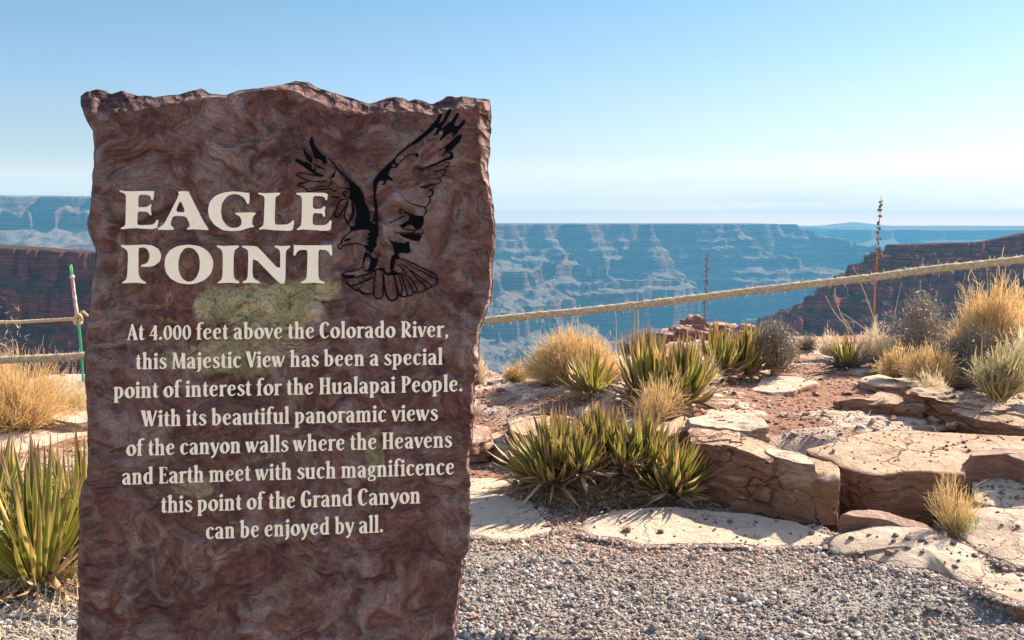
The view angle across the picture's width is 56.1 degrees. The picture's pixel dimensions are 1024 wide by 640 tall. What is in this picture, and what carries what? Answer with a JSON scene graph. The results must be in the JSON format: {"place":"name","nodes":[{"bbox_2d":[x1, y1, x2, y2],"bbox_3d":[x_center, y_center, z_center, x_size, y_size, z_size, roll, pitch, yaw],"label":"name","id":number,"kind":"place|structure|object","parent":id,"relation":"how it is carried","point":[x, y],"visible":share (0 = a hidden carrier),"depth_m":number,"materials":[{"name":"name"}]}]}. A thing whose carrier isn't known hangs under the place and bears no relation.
{"place":"outdoors","nodes":[
{"label":"outdoors","id":0,"kind":"place"},
{"bbox_2d":[0,245,95,379],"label":"mesa","id":1,"kind":"structure","parent":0,"point":[35,282],"depth_m":545.27,"materials":[{"name":"stone"}]},
{"bbox_2d":[0,195,95,250],"bbox_3d":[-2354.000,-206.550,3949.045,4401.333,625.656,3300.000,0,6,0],"label":"canyon wall","id":2,"kind":"structure","parent":0,"point":[52,221],"depth_m":3448.29,"materials":[{"name":"stone"}]},
{"bbox_2d":[0,331,1023,639],"bbox_3d":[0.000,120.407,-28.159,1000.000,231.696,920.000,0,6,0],"label":"ground","id":3,"kind":"structure","parent":0,"point":[802,443],"depth_m":4.69,"materials":[{"name":"gravel"}]},
{"bbox_2d":[0,296,43,409],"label":"shrub","id":4,"kind":"object","parent":3,"relation":"on","point":[9,351],"visible":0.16,"depth_m":7.33,"materials":[{"name":"plant"}]},
{"bbox_2d":[0,438,64,514],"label":"agave","id":5,"kind":"object","parent":3,"relation":"on","point":[11,463],"visible":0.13,"depth_m":5.19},
{"bbox_2d":[0,428,77,565],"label":"agave","id":6,"kind":"object","parent":3,"relation":"on","point":[6,458],"visible":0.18,"depth_m":4.67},
{"bbox_2d":[0,551,78,639],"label":"gravel","id":7,"kind":"structure","parent":3,"relation":"on","point":[27,612],"depth_m":3.92,"materials":[{"name":"gravel"}]},
{"bbox_2d":[0,428,85,608],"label":"agave","id":8,"kind":"object","parent":3,"relation":"on","point":[40,545],"visible":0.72,"depth_m":4.17,"materials":[{"name":"plant"}]},
{"bbox_2d":[0,334,86,433],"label":"dry bush","id":9,"kind":"object","parent":3,"relation":"on","point":[34,408],"visible":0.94,"depth_m":7.10,"materials":[{"name":"plant"}]},
{"bbox_2d":[0,425,86,455],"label":"slab","id":10,"kind":"structure","parent":3,"relation":"on","point":[40,434],"depth_m":6.91,"materials":[{"name":"stone"}]},
{"bbox_2d":[0,419,87,546],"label":"agave","id":11,"kind":"object","parent":3,"relation":"on","point":[80,463],"visible":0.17,"depth_m":4.66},
{"bbox_2d":[43,369,86,412],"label":"dry bush","id":12,"kind":"object","parent":3,"relation":"on","point":[72,386],"visible":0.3,"depth_m":7.49,"materials":[{"name":"plant"}]},
{"bbox_2d":[47,411,86,432],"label":"rock","id":13,"kind":"object","parent":3,"relation":"on","point":[69,425],"visible":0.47,"depth_m":7.11,"materials":[{"name":"stone"}]},
{"bbox_2d":[67,382,84,394],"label":"rock","id":14,"kind":"object","parent":3,"relation":"on","point":[78,385],"visible":0.1,"depth_m":8.47,"materials":[{"name":"beige stone"}]},
{"bbox_2d":[69,264,83,381],"bbox_3d":[-4.107,0.063,9.047,0.104,1.176,0.060,0,6,0],"label":"marker stake","id":15,"kind":"object","parent":3,"relation":"on","point":[72,277],"visible":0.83,"depth_m":9.01,"materials":[{"name":"green paint"}]},
{"bbox_2d":[0,317,72,323],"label":"rope","id":16,"kind":"object","parent":15,"relation":"attached to","point":[35,320],"visible":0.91,"depth_m":9.03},
{"bbox_2d":[76,310,87,320],"bbox_3d":[-3.769,0.290,9.135,0.670,0.788,0.068,-2,6,-22],"label":"rope","id":17,"kind":"object","parent":16,"relation":"attached to","point":[81,313],"visible":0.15,"depth_m":8.98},
{"bbox_2d":[72,313,83,325],"bbox_3d":[-4.057,-0.003,8.960,0.106,0.122,0.074,0,6,0],"label":"rope","id":18,"kind":"object","parent":15,"relation":"attached to","point":[80,322],"visible":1,"depth_m":8.94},
{"bbox_2d":[0,253,1023,364],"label":"rope","id":19,"kind":"object","parent":15,"relation":"attached to","point":[765,289],"visible":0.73,"depth_m":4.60,"materials":[{"name":"beige"}]},
{"bbox_2d":[77,81,495,639],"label":"stone sign","id":20,"kind":"object","parent":3,"relation":"on","point":[292,284],"visible":1,"depth_m":2.42,"materials":[{"name":"brown stone"}]},
{"bbox_2d":[469,614,478,620],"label":"stone","id":21,"kind":"object","parent":3,"relation":"on","point":[473,617],"visible":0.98,"depth_m":3.89,"materials":[{"name":"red stone"}]},
{"bbox_2d":[470,424,494,462],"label":"rock","id":22,"kind":"object","parent":3,"relation":"on","point":[482,442],"visible":0.41,"depth_m":6.36,"materials":[{"name":"brown stone"}]},
{"bbox_2d":[475,350,490,383],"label":"dry bush","id":23,"kind":"object","parent":3,"relation":"on","point":[480,379],"visible":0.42,"depth_m":7.75,"materials":[{"name":"plant"}]},
{"bbox_2d":[485,464,494,469],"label":"loose rock","id":24,"kind":"object","parent":3,"relation":"on","point":[489,467],"visible":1,"depth_m":6.24,"materials":[{"name":"brown stone"}]},
{"bbox_2d":[483,370,506,375],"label":"boulder","id":25,"kind":"object","parent":3,"relation":"on","point":[490,372],"visible":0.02,"depth_m":13.15,"materials":[{"name":"beige stone"}]},
{"bbox_2d":[491,433,512,464],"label":"rock","id":26,"kind":"object","parent":3,"relation":"on","point":[499,439],"visible":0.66,"depth_m":6.36,"materials":[{"name":"brown stone"}]},
{"bbox_2d":[470,478,550,543],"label":"slab","id":27,"kind":"structure","parent":3,"relation":"on","point":[495,509],"depth_m":5.23,"materials":[{"name":"stone"}]},
{"bbox_2d":[2,340,1023,555],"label":"red chips","id":28,"kind":"object","parent":3,"relation":"on","point":[768,405],"visible":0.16,"depth_m":6.84,"materials":[{"name":"gravel"}]},
{"bbox_2d":[499,358,530,381],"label":"dry bush","id":29,"kind":"object","parent":3,"relation":"on","point":[512,374],"visible":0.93,"depth_m":7.81,"materials":[{"name":"plant"}]},
{"bbox_2d":[498,379,554,391],"bbox_3d":[0.210,0.619,7.651,0.652,0.246,0.714,0,6,0],"label":"ledge","id":30,"kind":"object","parent":3,"relation":"on","point":[511,388],"visible":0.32,"depth_m":7.61,"materials":[{"name":"stone"}]},
{"bbox_2d":[525,606,531,611],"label":"stone","id":31,"kind":"object","parent":3,"relation":"on","point":[528,608],"visible":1,"depth_m":3.98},
{"bbox_2d":[539,409,549,415],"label":"loose rock","id":32,"kind":"object","parent":3,"relation":"on","point":[547,412],"visible":0.46,"depth_m":6.91,"materials":[{"name":"stone"}]},
{"bbox_2d":[505,415,584,446],"bbox_3d":[0.274,0.822,6.518,0.592,0.267,0.594,4,7,37],"label":"rock","id":33,"kind":"object","parent":3,"relation":"on","point":[520,423],"visible":0.27,"depth_m":6.48,"materials":[{"name":"brown stone"}]},
{"bbox_2d":[509,318,625,387],"bbox_3d":[0.440,0.256,7.614,1.050,0.561,0.870,0,6,0],"label":"dry bush","id":34,"kind":"object","parent":3,"relation":"on","point":[550,364],"visible":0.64,"depth_m":7.53,"materials":[{"name":"plant"}]},
{"bbox_2d":[543,421,621,493],"bbox_3d":[0.397,0.738,5.422,0.481,0.386,0.512,-3,6,-25],"label":"agave","id":35,"kind":"object","parent":3,"relation":"on","point":[582,442],"visible":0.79,"depth_m":5.36,"materials":[{"name":"plant"}]},
{"bbox_2d":[556,344,625,401],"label":"agave","id":36,"kind":"object","parent":3,"relation":"on","point":[587,379],"visible":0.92,"depth_m":7.07,"materials":[{"name":"plant"}]},
{"bbox_2d":[503,452,680,515],"bbox_3d":[0.507,0.944,5.572,1.150,0.357,0.696,0,6,0],"label":"root mound","id":37,"kind":"object","parent":3,"relation":"on","point":[542,490],"visible":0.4,"depth_m":5.40,"materials":[{"name":"soil"}]},
{"bbox_2d":[486,403,614,509],"bbox_3d":[0.232,0.752,5.542,0.766,0.588,0.750,0,6,0],"label":"agave","id":38,"kind":"object","parent":37,"relation":"on","point":[532,462],"visible":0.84,"depth_m":5.42,"materials":[{"name":"plant"}]},
{"bbox_2d":[569,396,634,468],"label":"agave","id":39,"kind":"object","parent":37,"relation":"on","point":[598,415],"visible":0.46,"depth_m":5.58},
{"bbox_2d":[585,410,653,481],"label":"agave","id":40,"kind":"object","parent":37,"relation":"on","point":[619,444],"visible":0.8,"depth_m":5.46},
{"bbox_2d":[601,399,695,494],"bbox_3d":[0.770,0.740,5.631,0.648,0.562,0.726,5,7,38],"label":"agave","id":41,"kind":"object","parent":37,"relation":"on","point":[649,429],"visible":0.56,"depth_m":5.50,"materials":[{"name":"plant"}]},
{"bbox_2d":[615,293,637,357],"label":"dead stalks","id":42,"kind":"object","parent":3,"relation":"on","point":[634,328],"visible":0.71,"depth_m":8.55,"materials":[{"name":"beige"}]},
{"bbox_2d":[591,323,684,407],"bbox_3d":[0.939,0.341,6.767,0.825,0.641,0.793,-4,7,-35],"label":"agave","id":43,"kind":"object","parent":3,"relation":"on","point":[642,356],"visible":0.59,"depth_m":6.65,"materials":[{"name":"plant"}]},
{"bbox_2d":[611,321,665,353],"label":"dry bush","id":44,"kind":"object","parent":3,"relation":"on","point":[633,337],"visible":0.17,"depth_m":9.31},
{"bbox_2d":[653,412,693,451],"bbox_3d":[1.094,0.772,6.084,0.304,0.253,0.739,5,8,41],"label":"rock","id":45,"kind":"object","parent":3,"relation":"on","point":[675,423],"visible":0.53,"depth_m":5.97,"materials":[{"name":"brown stone"}]},
{"bbox_2d":[624,361,694,420],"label":"grass tuft","id":46,"kind":"object","parent":45,"relation":"on","point":[662,404],"visible":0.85,"depth_m":6.10,"materials":[{"name":"plant"}]},
{"bbox_2d":[626,428,727,508],"bbox_3d":[0.938,0.819,5.439,0.628,0.454,0.626,0,6,0],"label":"agave","id":47,"kind":"object","parent":3,"relation":"on","point":[683,480],"visible":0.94,"depth_m":5.36,"materials":[{"name":"plant"}]},
{"bbox_2d":[638,326,739,413],"bbox_3d":[1.207,0.338,6.626,0.821,0.621,0.763,3,7,30],"label":"agave","id":48,"kind":"object","parent":3,"relation":"on","point":[687,359],"visible":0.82,"depth_m":6.49,"materials":[{"name":"plant"}]},
{"bbox_2d":[646,314,759,343],"bbox_3d":[4.829,4.919,25.599,4.686,10.306,4.538,0,6,0],"label":"rock outcrop","id":49,"kind":"object","parent":3,"relation":"on","point":[693,323],"visible":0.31,"depth_m":24.25,"materials":[{"name":"red stone"}]},
{"bbox_2d":[577,507,832,548],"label":"slab","id":50,"kind":"structure","parent":3,"relation":"on","point":[646,527],"depth_m":4.96,"materials":[{"name":"stone"}]},
{"bbox_2d":[622,526,630,532],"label":"stone","id":51,"kind":"object","parent":50,"relation":"on","point":[627,529],"visible":1,"depth_m":4.92,"materials":[{"name":"red stone"}]},
{"bbox_2d":[472,378,1023,590],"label":"pebbles","id":52,"kind":"object","parent":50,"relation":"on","point":[975,555],"visible":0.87,"depth_m":5.01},
{"bbox_2d":[701,255,708,332],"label":"flower stalk","id":53,"kind":"object","parent":3,"relation":"on","point":[707,262],"visible":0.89,"depth_m":9.01,"materials":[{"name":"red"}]},
{"bbox_2d":[697,350,724,382],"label":"grass tuft","id":54,"kind":"object","parent":3,"relation":"on","point":[715,377],"visible":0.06,"depth_m":7.37,"materials":[{"name":"plant"}]},
{"bbox_2d":[677,318,762,383],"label":"agave","id":55,"kind":"object","parent":3,"relation":"on","point":[719,342],"visible":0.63,"depth_m":7.82,"materials":[{"name":"plant"}]},
{"bbox_2d":[685,409,770,443],"bbox_3d":[1.316,0.702,6.000,0.530,0.210,0.622,0,6,0],"label":"rock","id":56,"kind":"object","parent":3,"relation":"on","point":[746,424],"visible":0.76,"depth_m":5.83,"materials":[{"name":"stone"}]},
{"bbox_2d":[468,486,1020,624],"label":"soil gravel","id":57,"kind":"structure","parent":3,"relation":"on","point":[683,550],"depth_m":4.75,"materials":[{"name":"gravel"}]},
{"bbox_2d":[471,362,1017,557],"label":"dry litter","id":58,"kind":"object","parent":3,"relation":"on","point":[622,412],"visible":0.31,"depth_m":6.01,"materials":[{"name":"plant"}]},
{"bbox_2d":[470,502,1023,609],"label":"slab edge gravel","id":59,"kind":"structure","parent":3,"relation":"on","point":[969,583],"depth_m":4.73,"materials":[{"name":"gravel"}]},
{"bbox_2d":[717,317,795,382],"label":"agave","id":60,"kind":"object","parent":3,"relation":"on","point":[748,351],"visible":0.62,"depth_m":7.94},
{"bbox_2d":[693,451,840,532],"bbox_3d":[1.399,0.964,5.457,1.121,0.436,0.434,5,8,41],"label":"boulder","id":61,"kind":"object","parent":3,"relation":"on","point":[816,501],"visible":0.27,"depth_m":5.14,"materials":[{"name":"brown stone"}]},
{"bbox_2d":[687,428,780,501],"bbox_3d":[1.278,0.811,5.533,0.354,0.285,0.772,-4,7,-34],"label":"rock","id":62,"kind":"object","parent":61,"relation":"on","point":[747,458],"visible":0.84,"depth_m":5.38,"materials":[{"name":"brown stone"}]},
{"bbox_2d":[765,448,816,496],"bbox_3d":[1.519,0.832,5.212,0.187,0.207,0.384,-4,7,-38],"label":"rock","id":63,"kind":"object","parent":61,"relation":"on","point":[796,470],"visible":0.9,"depth_m":5.12,"materials":[{"name":"stone"}]},
{"bbox_2d":[743,309,805,376],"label":"shrub","id":64,"kind":"object","parent":3,"relation":"on","point":[771,335],"visible":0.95,"depth_m":7.91,"materials":[{"name":"grey plant"}]},
{"bbox_2d":[778,412,787,417],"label":"loose rock","id":65,"kind":"object","parent":3,"relation":"on","point":[783,414],"visible":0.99,"depth_m":6.52,"materials":[{"name":"stone"}]},
{"bbox_2d":[751,376,819,396],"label":"slab","id":66,"kind":"structure","parent":3,"relation":"on","point":[767,385],"depth_m":7.55,"materials":[{"name":"stone"}]},
{"bbox_2d":[796,331,821,350],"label":"dry bush","id":67,"kind":"object","parent":3,"relation":"on","point":[809,343],"visible":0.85,"depth_m":9.54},
{"bbox_2d":[813,323,841,358],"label":"dry bush","id":68,"kind":"object","parent":3,"relation":"on","point":[826,351],"visible":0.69,"depth_m":9.04,"materials":[{"name":"plant"}]},
{"bbox_2d":[828,547,838,554],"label":"stone","id":69,"kind":"object","parent":3,"relation":"on","point":[833,551],"visible":1,"depth_m":4.66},
{"bbox_2d":[839,391,852,395],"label":"loose rock","id":70,"kind":"object","parent":3,"relation":"on","point":[850,393],"visible":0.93,"depth_m":7.35,"materials":[{"name":"brown stone"}]},
{"bbox_2d":[818,332,877,371],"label":"agave","id":71,"kind":"object","parent":3,"relation":"on","point":[848,358],"visible":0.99,"depth_m":8.37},
{"bbox_2d":[826,288,873,356],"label":"dead stalks","id":72,"kind":"object","parent":3,"relation":"on","point":[851,331],"visible":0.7,"depth_m":8.95,"materials":[{"name":"beige"}]},
{"bbox_2d":[854,269,874,319],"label":"dead stalks","id":73,"kind":"object","parent":72,"relation":"attached to","point":[866,298],"visible":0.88,"depth_m":8.92,"materials":[{"name":"beige"}]},
{"bbox_2d":[849,615,857,620],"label":"stone","id":74,"kind":"object","parent":3,"relation":"on","point":[853,617],"visible":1,"depth_m":3.93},
{"bbox_2d":[855,314,897,363],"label":"grass tuft","id":75,"kind":"object","parent":3,"relation":"on","point":[871,347],"visible":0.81,"depth_m":8.39,"materials":[{"name":"plant"}]},
{"bbox_2d":[873,196,882,334],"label":"flower stalk","id":76,"kind":"object","parent":3,"relation":"on","point":[878,239],"visible":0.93,"depth_m":9.28,"materials":[{"name":"brown"}]},
{"bbox_2d":[874,363,883,374],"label":"grass tuft","id":77,"kind":"object","parent":3,"relation":"on","point":[875,372],"visible":0.06,"depth_m":8.11,"materials":[{"name":"brown"}]},
{"bbox_2d":[833,391,926,418],"bbox_3d":[2.550,0.618,6.591,0.603,0.218,0.322,4,7,34],"label":"ledge","id":78,"kind":"object","parent":3,"relation":"on","point":[880,402],"visible":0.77,"depth_m":6.54,"materials":[{"name":"brown stone"}]},
{"bbox_2d":[837,510,932,533],"bbox_3d":[1.897,1.096,4.839,0.501,0.256,0.162,2,6,18],"label":"rock","id":79,"kind":"object","parent":3,"relation":"on","point":[850,521],"visible":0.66,"depth_m":4.83,"materials":[{"name":"red stone"}]},
{"bbox_2d":[889,415,896,420],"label":"loose rock","id":80,"kind":"object","parent":3,"relation":"on","point":[893,418],"visible":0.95,"depth_m":6.26,"materials":[{"name":"red stone"}]},
{"bbox_2d":[860,284,956,360],"bbox_3d":[3.562,0.035,8.492,0.823,0.712,0.831,0,6,0],"label":"shrub","id":81,"kind":"object","parent":3,"relation":"on","point":[918,329],"visible":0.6,"depth_m":8.45,"materials":[{"name":"plant"}]},
{"bbox_2d":[806,430,1023,525],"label":"boulder","id":82,"kind":"object","parent":3,"relation":"on","point":[902,491],"visible":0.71,"depth_m":5.25,"materials":[{"name":"brown stone"}]},
{"bbox_2d":[828,525,1002,583],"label":"slab","id":83,"kind":"structure","parent":3,"relation":"on","point":[933,557],"depth_m":4.55,"materials":[{"name":"stone"}]},
{"bbox_2d":[884,549,893,555],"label":"stone","id":84,"kind":"object","parent":83,"relation":"on","point":[888,552],"visible":1,"depth_m":4.53,"materials":[{"name":"brown stone"}]},
{"bbox_2d":[859,374,978,394],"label":"slab","id":85,"kind":"structure","parent":3,"relation":"on","point":[877,383],"depth_m":7.51,"materials":[{"name":"stone"}]},
{"bbox_2d":[870,340,916,378],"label":"dry bush","id":86,"kind":"object","parent":85,"relation":"on","point":[888,370],"visible":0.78,"depth_m":7.62,"materials":[{"name":"plant"}]},
{"bbox_2d":[891,337,964,385],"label":"dry bush","id":87,"kind":"object","parent":85,"relation":"on","point":[923,362],"visible":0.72,"depth_m":7.29,"materials":[{"name":"plant"}]},
{"bbox_2d":[905,362,948,387],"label":"grass tuft","id":88,"kind":"object","parent":3,"relation":"on","point":[929,383],"visible":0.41,"depth_m":6.63,"materials":[{"name":"plant"}]},
{"bbox_2d":[926,415,942,425],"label":"loose rock","id":89,"kind":"object","parent":3,"relation":"on","point":[933,419],"visible":0.95,"depth_m":6.24,"materials":[{"name":"red stone"}]},
{"bbox_2d":[934,606,942,613],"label":"stone","id":90,"kind":"object","parent":3,"relation":"on","point":[938,609],"visible":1,"depth_m":4.01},
{"bbox_2d":[905,325,979,380],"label":"shrub","id":91,"kind":"object","parent":3,"relation":"on","point":[953,345],"visible":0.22,"depth_m":7.48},
{"bbox_2d":[940,422,957,431],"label":"loose rock","id":92,"kind":"object","parent":3,"relation":"on","point":[949,427],"visible":0.98,"depth_m":6.10,"materials":[{"name":"brown stone"}]},
{"bbox_2d":[903,387,1023,435],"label":"ledge","id":93,"kind":"object","parent":3,"relation":"on","point":[976,413],"visible":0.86,"depth_m":6.15,"materials":[{"name":"brown stone"}]},
{"bbox_2d":[942,312,1013,384],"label":"shrub","id":94,"kind":"object","parent":3,"relation":"on","point":[982,340],"visible":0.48,"depth_m":7.34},
{"bbox_2d":[940,246,1023,356],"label":"dry bush","id":95,"kind":"object","parent":3,"relation":"on","point":[1000,317],"visible":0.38,"depth_m":7.56,"materials":[{"name":"plant"}]},
{"bbox_2d":[942,506,1023,572],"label":"slab","id":96,"kind":"structure","parent":3,"relation":"on","point":[1007,544],"depth_m":4.66,"materials":[{"name":"stone"}]},
{"bbox_2d":[927,456,994,537],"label":"dry weed","id":97,"kind":"object","parent":96,"relation":"on","point":[955,524],"visible":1,"depth_m":4.73,"materials":[{"name":"plant"}]},
{"bbox_2d":[959,335,1023,403],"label":"grass tuft","id":98,"kind":"object","parent":3,"relation":"on","point":[1000,380],"visible":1,"depth_m":6.32,"materials":[{"name":"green plant"}]},
{"bbox_2d":[962,448,1023,506],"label":"rock","id":99,"kind":"object","parent":3,"relation":"on","point":[997,463],"visible":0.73,"depth_m":5.15,"materials":[{"name":"red stone"}]},
{"bbox_2d":[970,478,1023,508],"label":"slab","id":100,"kind":"structure","parent":3,"relation":"on","point":[1005,498],"depth_m":5.00,"materials":[{"name":"stone"}]},
{"bbox_2d":[980,572,1023,623],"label":"slab","id":101,"kind":"structure","parent":3,"relation":"on","point":[1012,579],"depth_m":4.11,"materials":[{"name":"stone"}]},
{"bbox_2d":[998,316,1023,388],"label":"dry bush","id":102,"kind":"object","parent":3,"relation":"on","point":[1018,337],"visible":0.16,"depth_m":6.82,"materials":[{"name":"plant"}]},
{"bbox_2d":[1004,270,1023,326],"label":"dry bush","id":103,"kind":"object","parent":3,"relation":"on","point":[1017,303],"visible":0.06,"depth_m":7.86,"materials":[{"name":"plant"}]},
{"bbox_2d":[0,538,1023,639],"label":"gravel","id":104,"kind":"structure","parent":0,"point":[734,595],"depth_m":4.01,"materials":[{"name":"gravel"}]},
{"bbox_2d":[764,599,774,606],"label":"stone","id":105,"kind":"object","parent":104,"relation":"on","point":[770,602],"visible":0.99,"depth_m":4.04,"materials":[{"name":"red stone"}]},
{"bbox_2d":[784,598,792,603],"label":"stone","id":106,"kind":"object","parent":104,"relation":"on","point":[788,600],"visible":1,"depth_m":4.08,"materials":[{"name":"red stone"}]},
{"bbox_2d":[0,0,1023,225],"label":"sky","id":107,"kind":"structure","parent":0,"point":[799,112],"materials":[{"name":"blue"}]},
{"bbox_2d":[479,223,883,375],"bbox_3d":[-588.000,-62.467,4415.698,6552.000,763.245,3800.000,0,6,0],"label":"canyon wall","id":108,"kind":"structure","parent":0,"point":[547,266],"depth_m":4432.84,"materials":[{"name":"stone"}]},
{"bbox_2d":[791,253,869,307],"bbox_3d":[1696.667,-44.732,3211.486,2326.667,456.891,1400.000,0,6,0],"label":"canyon spur","id":109,"kind":"structure","parent":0,"point":[813,290],"depth_m":3812.63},
{"bbox_2d":[753,233,1023,336],"bbox_3d":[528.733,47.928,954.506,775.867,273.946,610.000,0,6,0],"label":"red mesa","id":110,"kind":"structure","parent":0,"point":[814,314],"depth_m":846.74,"materials":[{"name":"stone"}]},
{"bbox_2d":[799,222,1023,235],"bbox_3d":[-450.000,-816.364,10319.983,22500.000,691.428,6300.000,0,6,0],"label":"distant plateau","id":111,"kind":"structure","parent":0,"point":[821,229],"depth_m":9354.44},
{"bbox_2d":[827,228,1023,248],"bbox_3d":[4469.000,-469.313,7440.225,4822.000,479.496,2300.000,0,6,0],"label":"distant mesa","id":112,"kind":"structure","parent":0,"point":[866,236],"depth_m":7095.05,"materials":[{"name":"stone"}]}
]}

